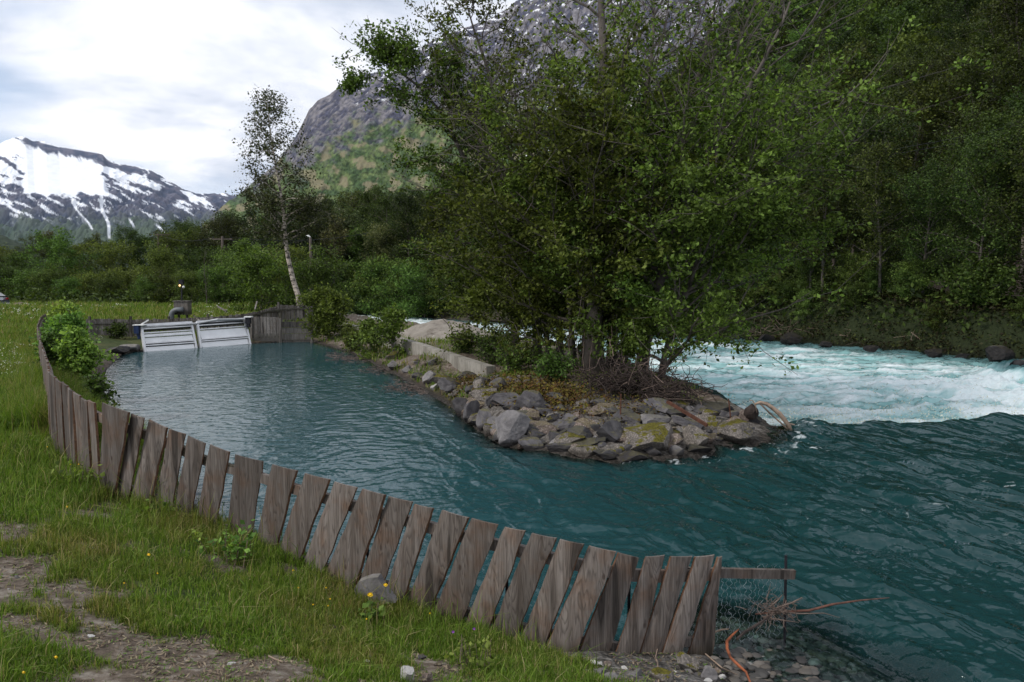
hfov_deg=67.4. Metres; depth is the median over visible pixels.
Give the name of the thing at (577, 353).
bare shoots
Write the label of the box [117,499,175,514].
leafy herb
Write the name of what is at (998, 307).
ground cover
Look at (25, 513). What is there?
grass
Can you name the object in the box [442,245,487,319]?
bank bush
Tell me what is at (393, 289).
bank bush
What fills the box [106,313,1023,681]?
water
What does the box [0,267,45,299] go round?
bush
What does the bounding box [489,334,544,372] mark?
herbs
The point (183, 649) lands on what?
stone
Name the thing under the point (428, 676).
stone
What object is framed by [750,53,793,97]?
forest tree
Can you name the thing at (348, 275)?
bank bush
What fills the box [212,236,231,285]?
utility pole
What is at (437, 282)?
bank bush
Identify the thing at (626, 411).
boulder
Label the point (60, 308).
bush
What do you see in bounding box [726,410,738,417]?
stone
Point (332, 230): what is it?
leafy tree
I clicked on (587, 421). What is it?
boulder
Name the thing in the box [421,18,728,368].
alder tree
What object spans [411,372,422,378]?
stone
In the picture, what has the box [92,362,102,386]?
boulder
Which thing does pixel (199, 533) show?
leafy herb
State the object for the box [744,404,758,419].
boulder
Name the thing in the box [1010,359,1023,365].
boulder
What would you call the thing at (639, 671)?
stone
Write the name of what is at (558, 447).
boulder
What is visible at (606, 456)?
boulder
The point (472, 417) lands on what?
stone
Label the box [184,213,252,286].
leafy tree
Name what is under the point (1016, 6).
forest tree
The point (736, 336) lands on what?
boulder
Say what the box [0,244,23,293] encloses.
leafy tree
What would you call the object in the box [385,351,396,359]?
stone
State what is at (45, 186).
mountain
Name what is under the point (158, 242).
power pylon
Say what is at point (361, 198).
leafy tree
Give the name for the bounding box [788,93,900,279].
forest tree
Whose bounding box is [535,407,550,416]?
stone
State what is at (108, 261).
leafy tree
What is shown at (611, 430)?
boulder
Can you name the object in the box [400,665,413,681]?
stone
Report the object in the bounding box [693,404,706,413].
stone
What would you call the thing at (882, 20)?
forest tree
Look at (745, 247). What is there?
forest tree
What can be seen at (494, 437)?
boulder
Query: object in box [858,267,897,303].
bank bush
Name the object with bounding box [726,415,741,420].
stone
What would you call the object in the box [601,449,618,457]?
boulder
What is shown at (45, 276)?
bush
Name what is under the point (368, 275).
bank bush
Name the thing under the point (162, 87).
sky
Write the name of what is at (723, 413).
stone
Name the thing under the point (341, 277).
bank bush
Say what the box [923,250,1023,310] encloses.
bush
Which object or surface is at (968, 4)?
forest tree
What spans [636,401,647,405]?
stone
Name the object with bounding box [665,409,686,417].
boulder
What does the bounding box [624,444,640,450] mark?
stone
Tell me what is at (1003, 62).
forest tree
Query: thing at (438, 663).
stone
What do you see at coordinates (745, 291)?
bank bush
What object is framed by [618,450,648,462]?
boulder
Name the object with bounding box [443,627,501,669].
leafy herb
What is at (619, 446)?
stone
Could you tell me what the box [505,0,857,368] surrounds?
alder tree
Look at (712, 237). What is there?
forest tree
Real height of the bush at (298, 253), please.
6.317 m
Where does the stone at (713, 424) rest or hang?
on the ground at (818, 626)
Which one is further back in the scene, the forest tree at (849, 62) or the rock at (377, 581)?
the forest tree at (849, 62)
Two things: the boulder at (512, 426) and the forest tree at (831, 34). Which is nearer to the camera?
the boulder at (512, 426)
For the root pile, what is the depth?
17.00 m
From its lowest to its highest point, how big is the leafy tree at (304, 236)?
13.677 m
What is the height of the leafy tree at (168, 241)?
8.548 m
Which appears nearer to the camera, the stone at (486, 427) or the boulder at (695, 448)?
the boulder at (695, 448)
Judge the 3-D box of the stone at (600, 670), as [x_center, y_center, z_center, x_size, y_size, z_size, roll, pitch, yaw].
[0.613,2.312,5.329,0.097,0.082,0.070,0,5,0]
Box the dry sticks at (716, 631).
[651,629,737,681]
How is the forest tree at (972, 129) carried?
on the ground at (818, 626)
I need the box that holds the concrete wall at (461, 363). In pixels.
[338,323,495,376]
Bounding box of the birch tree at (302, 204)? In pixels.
[225,85,347,305]
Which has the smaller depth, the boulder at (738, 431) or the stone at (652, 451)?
the stone at (652, 451)
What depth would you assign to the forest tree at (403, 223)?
98.14 m
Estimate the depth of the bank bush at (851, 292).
43.56 m
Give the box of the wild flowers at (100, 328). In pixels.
[0,303,432,373]
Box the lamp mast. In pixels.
[178,279,184,300]
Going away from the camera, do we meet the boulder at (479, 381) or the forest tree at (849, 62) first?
the boulder at (479, 381)
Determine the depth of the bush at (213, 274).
59.40 m
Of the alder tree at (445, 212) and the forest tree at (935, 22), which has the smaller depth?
the alder tree at (445, 212)
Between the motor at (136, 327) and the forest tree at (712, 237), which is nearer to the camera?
the motor at (136, 327)
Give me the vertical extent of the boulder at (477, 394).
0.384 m
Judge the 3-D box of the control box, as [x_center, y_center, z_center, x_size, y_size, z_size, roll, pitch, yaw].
[-16.542,-1.246,38.622,0.760,1.570,0.580,0,5,0]
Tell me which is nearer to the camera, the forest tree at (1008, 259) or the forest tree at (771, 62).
the forest tree at (1008, 259)
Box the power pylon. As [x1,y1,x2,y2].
[155,234,168,276]
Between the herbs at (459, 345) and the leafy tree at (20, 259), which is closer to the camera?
the herbs at (459, 345)
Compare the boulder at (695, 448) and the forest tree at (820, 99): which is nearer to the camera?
the boulder at (695, 448)
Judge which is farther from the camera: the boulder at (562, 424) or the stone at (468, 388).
the stone at (468, 388)
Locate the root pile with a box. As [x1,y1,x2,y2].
[566,327,726,413]
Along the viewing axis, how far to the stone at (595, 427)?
14.38 m
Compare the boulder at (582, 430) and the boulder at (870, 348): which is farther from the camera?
the boulder at (870, 348)
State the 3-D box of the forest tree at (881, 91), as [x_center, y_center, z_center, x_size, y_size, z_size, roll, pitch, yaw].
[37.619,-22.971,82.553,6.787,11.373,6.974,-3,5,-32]
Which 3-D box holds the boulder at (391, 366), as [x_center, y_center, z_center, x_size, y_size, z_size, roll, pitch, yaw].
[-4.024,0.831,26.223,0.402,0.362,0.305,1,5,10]
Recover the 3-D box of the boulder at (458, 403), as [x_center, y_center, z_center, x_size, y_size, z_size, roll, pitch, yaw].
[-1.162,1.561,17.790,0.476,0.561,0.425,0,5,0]
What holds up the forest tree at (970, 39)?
on the ground at (818, 626)
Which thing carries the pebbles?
on the ground at (818, 626)
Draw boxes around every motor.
[132,320,148,338]
[244,316,252,326]
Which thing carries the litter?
on the ground at (818, 626)
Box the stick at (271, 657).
[268,655,283,662]
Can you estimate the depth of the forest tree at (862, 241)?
60.91 m
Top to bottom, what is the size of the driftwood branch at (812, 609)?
0.120 m
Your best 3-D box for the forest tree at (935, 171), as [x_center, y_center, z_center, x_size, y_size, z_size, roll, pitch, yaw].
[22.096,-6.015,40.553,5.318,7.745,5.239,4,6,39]
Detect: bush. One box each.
[0,262,33,298]
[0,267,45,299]
[23,256,73,295]
[27,304,100,360]
[32,330,64,366]
[44,296,90,337]
[48,324,118,389]
[50,274,82,300]
[70,269,122,301]
[77,371,123,405]
[82,269,127,300]
[92,264,145,299]
[102,322,133,338]
[126,274,174,302]
[145,263,189,303]
[164,267,213,303]
[194,263,240,303]
[196,251,255,302]
[221,242,303,312]
[241,242,323,307]
[272,233,366,317]
[292,282,354,340]
[325,260,359,294]
[329,266,366,311]
[335,267,370,314]
[339,313,386,359]
[339,321,362,351]
[340,252,387,313]
[345,250,417,313]
[348,253,397,315]
[365,302,412,358]
[372,272,422,315]
[376,255,440,316]
[394,259,437,318]
[408,267,445,316]
[420,264,454,312]
[426,255,460,313]
[433,262,473,310]
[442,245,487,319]
[694,273,741,307]
[733,278,771,302]
[736,261,784,306]
[767,280,793,306]
[772,251,835,293]
[792,286,825,322]
[817,247,887,291]
[836,281,868,310]
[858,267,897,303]
[885,254,937,303]
[890,261,931,299]
[917,302,950,331]
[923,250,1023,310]
[1003,297,1023,320]
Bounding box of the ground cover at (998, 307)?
[564,287,1023,357]
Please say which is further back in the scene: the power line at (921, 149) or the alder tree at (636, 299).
the power line at (921, 149)
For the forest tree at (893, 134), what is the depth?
68.72 m
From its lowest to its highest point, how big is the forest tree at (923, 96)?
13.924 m
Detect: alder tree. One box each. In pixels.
[332,4,520,350]
[385,15,610,356]
[397,2,680,367]
[400,141,555,362]
[401,0,565,359]
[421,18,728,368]
[451,17,614,358]
[474,0,796,372]
[499,0,789,368]
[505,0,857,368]
[523,15,1000,377]
[531,0,916,375]
[619,120,739,358]
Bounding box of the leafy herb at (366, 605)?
[358,597,388,621]
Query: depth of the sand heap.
36.43 m
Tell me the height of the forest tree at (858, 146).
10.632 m
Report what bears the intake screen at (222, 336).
on the ground at (818, 626)
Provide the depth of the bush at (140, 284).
61.32 m
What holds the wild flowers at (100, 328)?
on the ground at (818, 626)
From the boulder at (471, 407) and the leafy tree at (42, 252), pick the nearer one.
the boulder at (471, 407)
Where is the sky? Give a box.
[0,0,516,195]
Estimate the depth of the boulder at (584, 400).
16.07 m
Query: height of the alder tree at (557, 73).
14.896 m
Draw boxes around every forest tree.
[312,199,370,271]
[336,221,381,281]
[350,181,401,250]
[358,190,414,260]
[377,185,439,265]
[383,189,415,259]
[396,185,436,256]
[402,200,449,267]
[408,185,458,269]
[436,152,486,250]
[683,206,740,283]
[718,206,782,304]
[735,57,767,102]
[746,95,817,140]
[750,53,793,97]
[751,73,785,127]
[754,157,800,282]
[759,101,815,157]
[760,30,794,69]
[765,71,798,118]
[769,163,853,290]
[775,12,812,59]
[775,24,834,77]
[780,68,831,131]
[781,137,871,299]
[785,39,829,80]
[786,37,821,72]
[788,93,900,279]
[795,91,871,161]
[796,48,839,107]
[799,40,829,81]
[799,121,891,272]
[803,72,836,131]
[805,130,946,297]
[807,57,838,96]
[810,5,837,52]
[810,97,846,121]
[816,113,907,273]
[819,0,834,35]
[821,0,838,15]
[821,17,850,53]
[822,39,891,116]
[823,0,860,56]
[824,38,886,110]
[825,0,862,49]
[830,164,895,268]
[833,0,886,53]
[843,0,899,43]
[843,105,950,269]
[845,0,899,79]
[845,70,894,121]
[848,4,950,112]
[848,34,890,98]
[861,35,970,193]
[864,20,955,107]
[865,67,969,254]
[866,34,953,143]
[869,0,937,80]
[871,0,939,51]
[876,110,914,183]
[877,0,905,14]
[883,152,980,297]
[890,122,1023,270]
[900,42,988,165]
[901,0,981,98]
[902,24,1023,220]
[919,0,994,94]
[926,95,1018,261]
[928,0,984,62]
[928,101,1023,264]
[934,84,1023,264]
[941,8,1005,107]
[944,2,1023,117]
[954,0,1023,113]
[962,115,1023,267]
[971,0,1023,84]
[990,114,1023,223]
[994,39,1023,116]
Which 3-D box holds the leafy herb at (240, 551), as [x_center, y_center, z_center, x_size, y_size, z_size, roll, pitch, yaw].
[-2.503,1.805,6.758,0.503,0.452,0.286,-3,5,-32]
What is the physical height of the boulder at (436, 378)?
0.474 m
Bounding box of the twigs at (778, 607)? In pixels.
[736,583,802,630]
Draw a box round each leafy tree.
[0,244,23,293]
[0,251,43,289]
[12,233,53,271]
[17,222,105,293]
[40,230,62,257]
[60,239,100,287]
[76,235,105,277]
[86,238,142,287]
[90,231,107,266]
[103,223,150,279]
[108,233,163,285]
[128,239,185,292]
[147,224,215,290]
[147,230,171,271]
[152,216,196,272]
[170,219,216,270]
[171,242,220,294]
[175,205,251,285]
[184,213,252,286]
[199,220,217,260]
[207,237,275,294]
[222,200,272,285]
[247,216,315,290]
[254,209,325,293]
[277,191,353,287]
[307,194,351,260]
[315,214,353,285]
[332,188,373,259]
[343,185,381,249]
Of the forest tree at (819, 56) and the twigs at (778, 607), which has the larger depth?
the forest tree at (819, 56)
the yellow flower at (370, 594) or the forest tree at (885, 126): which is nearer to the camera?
the yellow flower at (370, 594)
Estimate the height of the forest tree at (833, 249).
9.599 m
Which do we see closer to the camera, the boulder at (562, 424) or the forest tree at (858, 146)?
the boulder at (562, 424)
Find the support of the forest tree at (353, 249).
on the ground at (818, 626)
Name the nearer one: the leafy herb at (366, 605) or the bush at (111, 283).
the leafy herb at (366, 605)
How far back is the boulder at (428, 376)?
22.36 m
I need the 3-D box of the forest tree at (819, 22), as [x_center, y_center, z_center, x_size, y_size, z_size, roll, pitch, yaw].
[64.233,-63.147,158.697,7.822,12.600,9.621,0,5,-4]
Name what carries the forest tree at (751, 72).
on the ground at (818, 626)
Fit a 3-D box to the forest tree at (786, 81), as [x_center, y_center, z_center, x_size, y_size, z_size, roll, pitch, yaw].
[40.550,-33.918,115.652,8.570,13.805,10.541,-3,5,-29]
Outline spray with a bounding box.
[719,353,1023,434]
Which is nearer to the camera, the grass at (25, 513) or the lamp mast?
the grass at (25, 513)
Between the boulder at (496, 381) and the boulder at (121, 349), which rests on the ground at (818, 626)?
the boulder at (496, 381)
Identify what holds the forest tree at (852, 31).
on the ground at (818, 626)
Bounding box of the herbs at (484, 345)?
[471,330,512,364]
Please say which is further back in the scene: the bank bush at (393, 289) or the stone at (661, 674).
the bank bush at (393, 289)
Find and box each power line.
[232,233,365,240]
[799,133,1004,164]
[848,124,1019,155]
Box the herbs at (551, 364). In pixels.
[526,342,582,381]
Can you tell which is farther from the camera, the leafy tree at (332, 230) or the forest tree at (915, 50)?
the leafy tree at (332, 230)
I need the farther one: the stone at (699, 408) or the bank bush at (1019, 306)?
the bank bush at (1019, 306)
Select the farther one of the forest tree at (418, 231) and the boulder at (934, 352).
the forest tree at (418, 231)
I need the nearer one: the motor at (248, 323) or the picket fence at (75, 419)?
the picket fence at (75, 419)
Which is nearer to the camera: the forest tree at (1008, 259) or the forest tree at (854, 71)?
the forest tree at (1008, 259)
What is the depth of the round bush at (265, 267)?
51.19 m
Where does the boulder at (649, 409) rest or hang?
on the ground at (818, 626)
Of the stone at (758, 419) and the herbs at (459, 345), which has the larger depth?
the herbs at (459, 345)
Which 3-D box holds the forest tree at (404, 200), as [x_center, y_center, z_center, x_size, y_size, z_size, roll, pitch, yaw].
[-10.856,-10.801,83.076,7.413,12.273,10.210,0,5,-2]
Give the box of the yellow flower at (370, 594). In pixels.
[367,592,372,621]
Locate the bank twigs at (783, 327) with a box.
[743,312,875,344]
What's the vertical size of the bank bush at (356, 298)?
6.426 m
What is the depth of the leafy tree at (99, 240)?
90.94 m
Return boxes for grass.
[0,292,325,341]
[0,326,182,486]
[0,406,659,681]
[0,424,643,681]
[318,319,702,400]
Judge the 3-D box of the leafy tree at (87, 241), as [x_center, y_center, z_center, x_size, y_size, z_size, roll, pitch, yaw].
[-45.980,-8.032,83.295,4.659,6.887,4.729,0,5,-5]
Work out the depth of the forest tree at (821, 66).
109.76 m
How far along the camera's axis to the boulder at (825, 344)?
42.40 m
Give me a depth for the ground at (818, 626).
10.36 m
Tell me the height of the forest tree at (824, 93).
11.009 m
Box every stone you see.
[180,647,189,651]
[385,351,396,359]
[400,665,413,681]
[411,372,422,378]
[418,654,426,658]
[422,672,432,681]
[426,357,437,364]
[433,661,441,665]
[465,385,473,393]
[467,413,477,424]
[483,423,492,436]
[487,416,495,423]
[526,424,538,433]
[530,428,545,437]
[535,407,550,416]
[546,412,558,420]
[548,430,561,441]
[554,404,567,411]
[562,413,577,420]
[573,411,584,420]
[590,424,600,430]
[593,667,606,674]
[595,437,606,442]
[598,442,606,446]
[601,406,608,415]
[604,660,611,666]
[605,672,616,678]
[606,406,617,416]
[614,444,624,450]
[615,448,621,452]
[617,432,625,441]
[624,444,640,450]
[625,415,641,423]
[627,668,642,676]
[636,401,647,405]
[643,446,660,455]
[649,667,673,681]
[669,445,683,455]
[673,401,689,408]
[675,651,699,670]
[685,406,693,410]
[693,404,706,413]
[701,665,717,680]
[702,409,719,415]
[702,418,721,430]
[706,433,716,444]
[715,436,723,440]
[718,410,727,416]
[721,667,730,673]
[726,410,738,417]
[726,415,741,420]
[738,408,749,420]
[750,416,761,423]
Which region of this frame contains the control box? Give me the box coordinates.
[172,300,192,318]
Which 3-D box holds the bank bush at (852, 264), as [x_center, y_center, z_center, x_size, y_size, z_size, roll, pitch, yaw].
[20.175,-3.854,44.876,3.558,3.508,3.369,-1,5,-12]
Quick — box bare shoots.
[555,322,592,378]
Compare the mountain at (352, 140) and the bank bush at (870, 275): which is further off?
the mountain at (352, 140)
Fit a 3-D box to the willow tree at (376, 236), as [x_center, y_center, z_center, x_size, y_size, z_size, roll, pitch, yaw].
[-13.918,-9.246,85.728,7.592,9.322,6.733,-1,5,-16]
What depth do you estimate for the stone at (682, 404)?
16.45 m
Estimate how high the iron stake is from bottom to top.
0.768 m
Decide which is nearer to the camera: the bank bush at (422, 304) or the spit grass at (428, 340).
the spit grass at (428, 340)
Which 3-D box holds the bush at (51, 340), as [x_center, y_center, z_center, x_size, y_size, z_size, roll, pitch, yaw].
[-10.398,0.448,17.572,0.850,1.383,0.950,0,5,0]
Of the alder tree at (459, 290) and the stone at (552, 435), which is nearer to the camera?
the stone at (552, 435)
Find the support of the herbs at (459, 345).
on the ground at (818, 626)
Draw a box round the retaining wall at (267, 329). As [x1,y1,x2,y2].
[250,313,312,342]
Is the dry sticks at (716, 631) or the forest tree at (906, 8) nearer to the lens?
the dry sticks at (716, 631)
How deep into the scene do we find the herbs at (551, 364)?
18.97 m
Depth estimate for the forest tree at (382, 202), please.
87.24 m
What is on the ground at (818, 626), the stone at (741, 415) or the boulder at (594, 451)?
the stone at (741, 415)
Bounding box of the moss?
[446,367,658,427]
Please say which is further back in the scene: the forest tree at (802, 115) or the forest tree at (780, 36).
the forest tree at (780, 36)
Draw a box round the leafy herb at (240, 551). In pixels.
[195,519,255,568]
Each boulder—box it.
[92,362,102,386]
[105,346,129,353]
[119,344,140,351]
[387,360,398,369]
[401,365,411,372]
[422,370,436,383]
[430,374,451,383]
[430,384,438,389]
[437,377,460,391]
[449,387,464,395]
[452,397,467,417]
[457,371,476,380]
[463,400,479,422]
[466,398,484,404]
[469,387,497,401]
[473,379,484,387]
[476,408,490,431]
[485,392,496,407]
[489,377,505,390]
[490,392,518,405]
[492,431,498,440]
[495,410,529,447]
[508,405,519,409]
[515,390,547,409]
[518,437,544,451]
[520,407,539,413]
[526,410,539,420]
[529,420,559,433]
[546,437,597,451]
[547,392,570,403]
[548,411,565,420]
[553,419,575,431]
[554,431,584,442]
[565,425,591,437]
[568,445,599,457]
[573,398,591,408]
[574,420,594,435]
[576,418,597,424]
[586,403,613,415]
[590,399,616,408]
[593,450,604,458]
[595,452,616,459]
[596,419,621,442]
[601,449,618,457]
[607,408,640,421]
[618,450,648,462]
[622,422,672,450]
[637,405,656,414]
[640,414,671,423]
[643,397,674,412]
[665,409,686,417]
[668,433,682,449]
[671,415,703,428]
[682,424,708,445]
[686,444,713,452]
[689,401,733,413]
[692,414,716,421]
[716,420,754,443]
[730,334,744,338]
[744,404,758,419]
[759,334,774,340]
[780,332,802,344]
[818,341,832,346]
[863,345,878,351]
[924,348,942,357]
[954,353,969,357]
[985,345,1014,361]
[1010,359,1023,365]
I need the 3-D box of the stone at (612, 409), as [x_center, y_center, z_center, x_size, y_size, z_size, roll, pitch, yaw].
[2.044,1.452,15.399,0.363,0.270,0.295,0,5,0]
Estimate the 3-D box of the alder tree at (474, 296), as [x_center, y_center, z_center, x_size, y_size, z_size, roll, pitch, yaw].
[0.674,-4.181,20.642,8.373,10.396,8.192,0,5,0]
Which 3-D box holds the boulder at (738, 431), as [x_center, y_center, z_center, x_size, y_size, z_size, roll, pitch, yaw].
[4.257,1.736,14.609,0.681,0.421,0.670,2,5,26]
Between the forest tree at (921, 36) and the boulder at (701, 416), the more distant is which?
the forest tree at (921, 36)
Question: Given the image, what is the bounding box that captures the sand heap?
[398,319,497,340]
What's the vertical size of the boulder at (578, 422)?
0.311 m
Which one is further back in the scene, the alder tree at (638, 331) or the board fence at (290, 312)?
the board fence at (290, 312)
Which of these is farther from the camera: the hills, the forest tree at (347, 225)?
the hills
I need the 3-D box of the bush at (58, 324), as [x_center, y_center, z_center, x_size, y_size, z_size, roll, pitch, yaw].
[-11.092,0.113,19.048,1.580,2.062,1.804,-4,6,-43]
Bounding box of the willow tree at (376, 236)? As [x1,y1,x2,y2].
[353,217,418,273]
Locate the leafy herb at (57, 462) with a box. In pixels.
[48,457,104,489]
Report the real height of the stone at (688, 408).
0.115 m
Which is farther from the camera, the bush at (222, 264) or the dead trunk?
the bush at (222, 264)
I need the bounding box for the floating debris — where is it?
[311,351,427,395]
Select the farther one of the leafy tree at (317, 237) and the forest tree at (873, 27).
the forest tree at (873, 27)
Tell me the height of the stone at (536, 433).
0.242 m
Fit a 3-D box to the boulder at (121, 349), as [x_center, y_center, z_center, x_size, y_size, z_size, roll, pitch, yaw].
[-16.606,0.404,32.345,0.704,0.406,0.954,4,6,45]
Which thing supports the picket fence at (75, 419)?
on the ground at (818, 626)
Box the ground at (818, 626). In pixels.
[0,2,1023,681]
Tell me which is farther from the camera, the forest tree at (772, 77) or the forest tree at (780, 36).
the forest tree at (780, 36)
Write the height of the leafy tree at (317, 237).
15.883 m
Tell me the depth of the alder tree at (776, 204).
17.74 m
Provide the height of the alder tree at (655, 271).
13.713 m
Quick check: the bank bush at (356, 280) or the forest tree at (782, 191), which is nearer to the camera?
the forest tree at (782, 191)
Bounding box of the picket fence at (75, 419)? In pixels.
[37,313,795,655]
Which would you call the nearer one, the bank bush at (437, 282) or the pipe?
the pipe
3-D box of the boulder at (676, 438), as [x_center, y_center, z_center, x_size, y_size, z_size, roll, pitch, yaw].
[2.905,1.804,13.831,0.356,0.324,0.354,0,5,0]
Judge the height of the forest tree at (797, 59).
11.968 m
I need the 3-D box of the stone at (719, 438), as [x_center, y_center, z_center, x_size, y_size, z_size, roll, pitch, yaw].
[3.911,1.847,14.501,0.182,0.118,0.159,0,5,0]
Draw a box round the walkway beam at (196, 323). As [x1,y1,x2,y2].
[143,318,244,327]
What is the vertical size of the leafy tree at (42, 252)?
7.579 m
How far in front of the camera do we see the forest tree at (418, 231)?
81.32 m
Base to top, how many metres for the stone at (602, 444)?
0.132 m
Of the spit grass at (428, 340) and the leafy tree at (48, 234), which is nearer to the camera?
the spit grass at (428, 340)
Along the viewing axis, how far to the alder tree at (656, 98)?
20.86 m
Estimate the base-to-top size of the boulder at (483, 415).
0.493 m
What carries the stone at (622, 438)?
on the ground at (818, 626)
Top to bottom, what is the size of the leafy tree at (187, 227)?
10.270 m
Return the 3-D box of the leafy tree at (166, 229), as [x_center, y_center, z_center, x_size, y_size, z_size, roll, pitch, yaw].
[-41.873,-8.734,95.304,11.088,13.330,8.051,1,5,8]
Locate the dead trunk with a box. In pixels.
[1020,206,1023,273]
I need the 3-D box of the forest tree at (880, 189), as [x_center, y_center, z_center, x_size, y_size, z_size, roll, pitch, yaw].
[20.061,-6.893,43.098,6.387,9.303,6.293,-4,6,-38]
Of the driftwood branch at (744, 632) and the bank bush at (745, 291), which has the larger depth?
the bank bush at (745, 291)
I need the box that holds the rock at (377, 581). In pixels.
[354,573,396,603]
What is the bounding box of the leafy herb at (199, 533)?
[177,527,203,542]
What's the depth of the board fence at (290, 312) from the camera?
38.21 m
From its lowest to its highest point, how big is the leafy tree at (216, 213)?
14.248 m
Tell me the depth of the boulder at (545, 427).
14.30 m
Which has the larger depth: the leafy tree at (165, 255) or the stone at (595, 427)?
the leafy tree at (165, 255)
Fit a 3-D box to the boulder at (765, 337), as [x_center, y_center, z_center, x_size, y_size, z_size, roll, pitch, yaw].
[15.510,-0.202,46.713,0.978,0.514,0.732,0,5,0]
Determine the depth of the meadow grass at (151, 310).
46.17 m
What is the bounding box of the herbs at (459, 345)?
[446,327,485,352]
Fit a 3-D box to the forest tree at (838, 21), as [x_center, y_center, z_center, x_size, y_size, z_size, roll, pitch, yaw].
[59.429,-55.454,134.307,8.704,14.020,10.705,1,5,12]
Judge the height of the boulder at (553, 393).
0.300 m
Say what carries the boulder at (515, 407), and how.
on the ground at (818, 626)
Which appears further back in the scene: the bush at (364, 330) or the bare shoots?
the bush at (364, 330)
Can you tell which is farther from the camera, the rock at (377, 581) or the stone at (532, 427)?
the stone at (532, 427)
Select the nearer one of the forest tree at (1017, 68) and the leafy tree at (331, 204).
the forest tree at (1017, 68)
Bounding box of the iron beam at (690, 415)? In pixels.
[666,400,707,426]
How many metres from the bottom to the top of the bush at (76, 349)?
1.562 m
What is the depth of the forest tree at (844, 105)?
74.15 m
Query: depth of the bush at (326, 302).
37.73 m
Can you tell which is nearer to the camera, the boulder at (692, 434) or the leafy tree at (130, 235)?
the boulder at (692, 434)
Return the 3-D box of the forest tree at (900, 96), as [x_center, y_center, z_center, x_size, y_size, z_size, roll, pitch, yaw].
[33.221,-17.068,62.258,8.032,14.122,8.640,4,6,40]
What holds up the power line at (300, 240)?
attached to the utility pole
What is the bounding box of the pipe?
[169,307,183,318]
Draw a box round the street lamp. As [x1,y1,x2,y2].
[307,235,311,289]
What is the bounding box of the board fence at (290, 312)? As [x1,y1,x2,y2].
[86,302,313,336]
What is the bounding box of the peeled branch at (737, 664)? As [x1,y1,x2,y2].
[725,629,750,681]
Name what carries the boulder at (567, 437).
in the water
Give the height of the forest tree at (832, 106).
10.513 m
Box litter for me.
[0,480,724,681]
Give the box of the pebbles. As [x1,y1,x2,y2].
[711,615,894,681]
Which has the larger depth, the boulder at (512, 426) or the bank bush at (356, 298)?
the bank bush at (356, 298)
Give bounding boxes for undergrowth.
[0,19,1023,339]
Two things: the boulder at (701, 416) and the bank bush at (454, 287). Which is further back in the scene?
the bank bush at (454, 287)
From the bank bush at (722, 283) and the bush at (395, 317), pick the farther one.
the bank bush at (722, 283)
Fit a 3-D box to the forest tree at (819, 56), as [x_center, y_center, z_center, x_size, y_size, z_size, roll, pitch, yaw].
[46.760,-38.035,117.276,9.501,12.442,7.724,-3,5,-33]
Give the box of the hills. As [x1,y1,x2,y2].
[0,235,132,272]
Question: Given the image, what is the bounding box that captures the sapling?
[196,244,214,304]
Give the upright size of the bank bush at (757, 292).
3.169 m
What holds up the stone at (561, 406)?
on the ground at (818, 626)
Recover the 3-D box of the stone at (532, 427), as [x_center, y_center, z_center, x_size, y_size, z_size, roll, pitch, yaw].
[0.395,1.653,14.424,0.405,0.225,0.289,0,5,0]
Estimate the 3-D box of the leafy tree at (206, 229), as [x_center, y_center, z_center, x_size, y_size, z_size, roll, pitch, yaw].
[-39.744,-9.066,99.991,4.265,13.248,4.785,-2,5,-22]
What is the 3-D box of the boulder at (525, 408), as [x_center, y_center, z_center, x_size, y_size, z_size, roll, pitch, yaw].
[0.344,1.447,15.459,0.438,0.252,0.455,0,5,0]
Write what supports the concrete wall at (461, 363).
on the ground at (818, 626)
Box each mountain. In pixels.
[0,136,236,266]
[203,0,743,260]
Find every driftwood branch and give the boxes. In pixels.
[736,615,770,639]
[749,400,794,430]
[755,597,888,617]
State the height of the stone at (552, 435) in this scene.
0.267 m
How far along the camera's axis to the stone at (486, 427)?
15.24 m
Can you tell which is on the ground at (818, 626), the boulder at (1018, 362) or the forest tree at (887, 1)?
the forest tree at (887, 1)
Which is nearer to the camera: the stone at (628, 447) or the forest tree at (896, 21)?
the stone at (628, 447)
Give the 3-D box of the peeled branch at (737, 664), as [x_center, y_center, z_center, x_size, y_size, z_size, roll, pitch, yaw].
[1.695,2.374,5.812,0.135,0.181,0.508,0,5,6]
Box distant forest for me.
[543,0,835,212]
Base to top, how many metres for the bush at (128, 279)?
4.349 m
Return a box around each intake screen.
[140,321,197,351]
[196,319,250,347]
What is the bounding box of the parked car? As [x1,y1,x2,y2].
[0,292,9,303]
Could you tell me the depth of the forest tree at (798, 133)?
91.59 m
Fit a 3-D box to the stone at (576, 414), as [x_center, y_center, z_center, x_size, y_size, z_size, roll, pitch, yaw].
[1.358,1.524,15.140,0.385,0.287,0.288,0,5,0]
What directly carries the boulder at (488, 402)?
on the ground at (818, 626)
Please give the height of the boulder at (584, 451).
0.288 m
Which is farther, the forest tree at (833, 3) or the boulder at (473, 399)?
the forest tree at (833, 3)
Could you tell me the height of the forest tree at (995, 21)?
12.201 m
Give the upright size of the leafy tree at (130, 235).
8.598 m
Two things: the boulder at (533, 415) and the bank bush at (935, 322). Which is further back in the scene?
the bank bush at (935, 322)
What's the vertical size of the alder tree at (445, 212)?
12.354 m
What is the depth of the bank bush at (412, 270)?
76.00 m
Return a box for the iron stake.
[620,394,621,414]
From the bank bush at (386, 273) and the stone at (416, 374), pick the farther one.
the bank bush at (386, 273)
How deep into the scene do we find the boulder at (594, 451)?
13.34 m
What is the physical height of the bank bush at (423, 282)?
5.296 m
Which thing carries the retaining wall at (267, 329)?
on the ground at (818, 626)
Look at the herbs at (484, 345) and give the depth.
24.26 m
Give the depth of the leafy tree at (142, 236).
86.92 m

